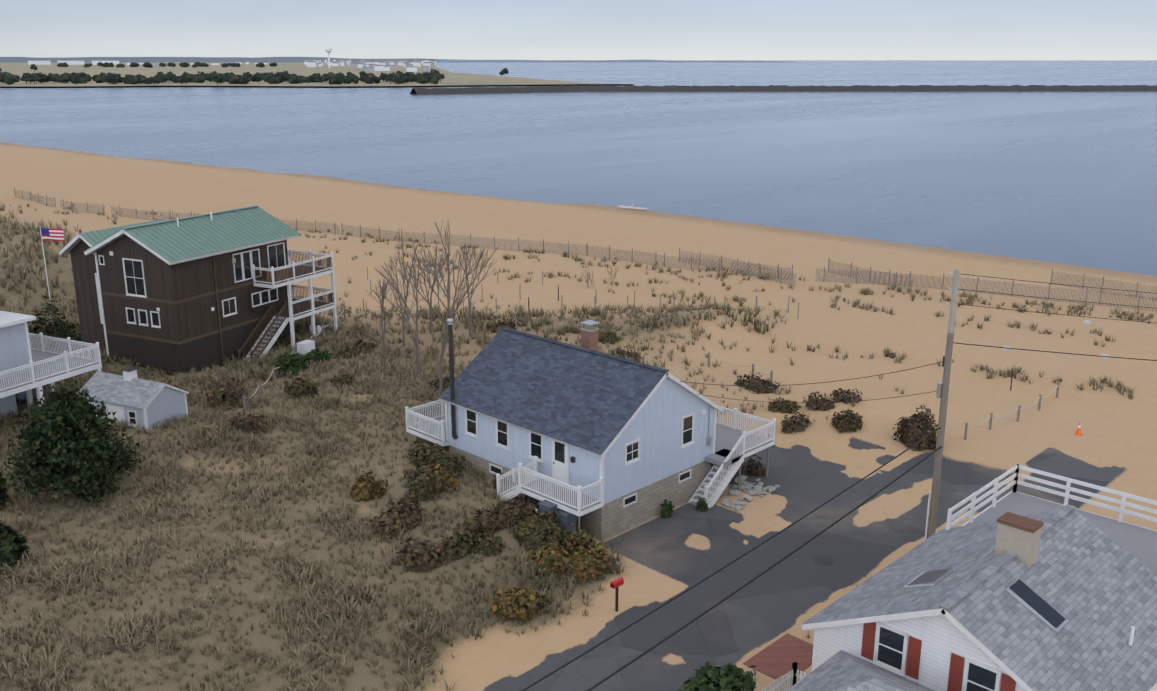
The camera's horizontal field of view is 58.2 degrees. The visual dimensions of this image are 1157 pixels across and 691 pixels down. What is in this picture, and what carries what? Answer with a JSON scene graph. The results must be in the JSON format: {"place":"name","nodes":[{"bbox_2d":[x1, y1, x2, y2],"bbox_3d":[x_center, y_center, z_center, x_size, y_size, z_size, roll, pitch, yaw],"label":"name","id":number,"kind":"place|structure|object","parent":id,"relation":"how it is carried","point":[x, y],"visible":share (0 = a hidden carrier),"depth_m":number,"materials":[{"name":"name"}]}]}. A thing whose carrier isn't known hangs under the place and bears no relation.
{"place":"outdoors","nodes":[
{"label":"outdoors","id":0,"kind":"place"},
{"bbox_2d":[0,62,632,86],"bbox_3d":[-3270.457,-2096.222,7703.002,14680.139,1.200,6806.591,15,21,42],"label":"land","id":1,"kind":"structure","parent":0,"point":[449,79],"depth_m":1510.17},
{"bbox_2d":[28,47,435,73],"bbox_3d":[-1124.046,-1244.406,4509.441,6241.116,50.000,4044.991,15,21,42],"label":"town","id":2,"kind":"object","parent":1,"relation":"on","point":[389,65],"visible":0.94,"depth_m":3158.32,"materials":[{"name":"white"}]},
{"bbox_2d":[0,62,508,84],"bbox_3d":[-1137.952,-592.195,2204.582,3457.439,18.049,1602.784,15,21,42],"label":"trees","id":3,"kind":"object","parent":1,"relation":"on","point":[435,76],"visible":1,"depth_m":882.93,"materials":[{"name":"green plant"}]},
{"bbox_2d":[0,57,785,62],"bbox_3d":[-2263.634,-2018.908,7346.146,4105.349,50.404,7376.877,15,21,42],"label":"hills","id":4,"kind":"structure","parent":0,"point":[160,59],"depth_m":8282.98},
{"bbox_2d":[0,142,1156,690],"bbox_3d":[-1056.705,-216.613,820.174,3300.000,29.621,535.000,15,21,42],"label":"ground","id":5,"kind":"structure","parent":0,"point":[820,460],"depth_m":58.67,"materials":[{"name":"beige sand"}]},
{"bbox_2d":[0,311,101,418],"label":"house","id":6,"kind":"structure","parent":5,"relation":"on","point":[25,367],"depth_m":55.15,"materials":[{"name":"grey wood"}]},
{"bbox_2d":[2,380,150,506],"bbox_3d":[-22.309,4.329,45.856,5.530,5.286,5.717,15,21,42],"label":"bush","id":7,"kind":"object","parent":5,"relation":"on","point":[71,418],"depth_m":44.86,"materials":[{"name":"green plant"}]},
{"bbox_2d":[80,364,188,430],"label":"shed","id":8,"kind":"structure","parent":5,"relation":"on","point":[128,396],"depth_m":54.31,"materials":[{"name":"grey wood"}]},
{"bbox_2d":[59,205,337,376],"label":"brown house","id":9,"kind":"structure","parent":5,"relation":"on","point":[184,294],"depth_m":65.33,"materials":[{"name":"brown wood"}]},
{"bbox_2d":[214,220,618,413],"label":"bare trees","id":10,"kind":"object","parent":5,"relation":"on","point":[431,287],"visible":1,"depth_m":63.86,"materials":[{"name":"brown plant"}]},
{"bbox_2d":[0,295,937,690],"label":"shrubs","id":11,"kind":"object","parent":5,"relation":"on","point":[436,465],"visible":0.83,"depth_m":44.43,"materials":[{"name":"plant"}]},
{"bbox_2d":[506,480,581,535],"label":"bins","id":12,"kind":"object","parent":5,"relation":"on","point":[566,519],"visible":0.29,"depth_m":43.67,"materials":[{"name":"grey plastic"},{"name":"dark plastic"}]},
{"bbox_2d":[39,204,1108,611],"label":"small objects","id":13,"kind":"object","parent":5,"relation":"on","point":[51,234],"visible":0.9,"depth_m":78.97,"materials":[{"name":"red"}]},
{"bbox_2d":[0,202,1156,690],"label":"dune grass","id":14,"kind":"structure","parent":5,"relation":"on","point":[256,368],"depth_m":44.84,"materials":[{"name":"beige plant"}]},
{"bbox_2d":[14,187,1156,318],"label":"sand fences","id":15,"kind":"object","parent":5,"relation":"on","point":[777,275],"visible":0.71,"depth_m":97.91,"materials":[{"name":"brown wood"}]},
{"bbox_2d":[405,318,775,540],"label":"blue cottage","id":16,"kind":"structure","parent":5,"relation":"on","point":[607,446],"depth_m":46.99,"materials":[{"name":"wood"}]},
{"bbox_2d":[243,306,1059,439],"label":"rope fences","id":17,"kind":"object","parent":5,"relation":"on","point":[771,379],"visible":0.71,"depth_m":62.83,"materials":[{"name":"brown wood"}]},
{"bbox_2d":[721,475,779,510],"bbox_3d":[7.720,6.979,49.484,2.363,0.320,3.968,15,21,42],"label":"rock pile","id":18,"kind":"object","parent":5,"relation":"on","point":[757,490],"visible":0.9,"depth_m":49.34,"materials":[{"name":"grey stone"}]},
{"bbox_2d":[743,633,812,690],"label":"brick patio","id":19,"kind":"structure","parent":5,"relation":"on","point":[784,659],"depth_m":35.60,"materials":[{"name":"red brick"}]},
{"bbox_2d":[521,269,1156,690],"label":"utility pole","id":20,"kind":"object","parent":5,"relation":"on","point":[941,391],"visible":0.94,"depth_m":40.79,"materials":[{"name":"grey wood"}]},
{"bbox_2d":[787,464,1156,690],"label":"white house","id":21,"kind":"structure","parent":5,"relation":"on","point":[1013,590],"depth_m":29.23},
{"bbox_2d":[0,60,1156,275],"bbox_3d":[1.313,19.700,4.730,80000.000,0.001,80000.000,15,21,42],"label":"water","id":22,"kind":"structure","parent":0,"point":[1066,177],"depth_m":267.41,"materials":[{"name":"blue liquid"}]},
{"bbox_2d":[410,85,1156,94],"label":"jetty","id":23,"kind":"object","parent":22,"relation":"on","point":[602,88],"visible":1,"depth_m":691.50,"materials":[{"name":"grey stone"}]},
{"bbox_2d":[0,0,1156,59],"label":"sky","id":24,"kind":"structure","parent":0,"point":[353,29],"materials":[{"name":"white"}]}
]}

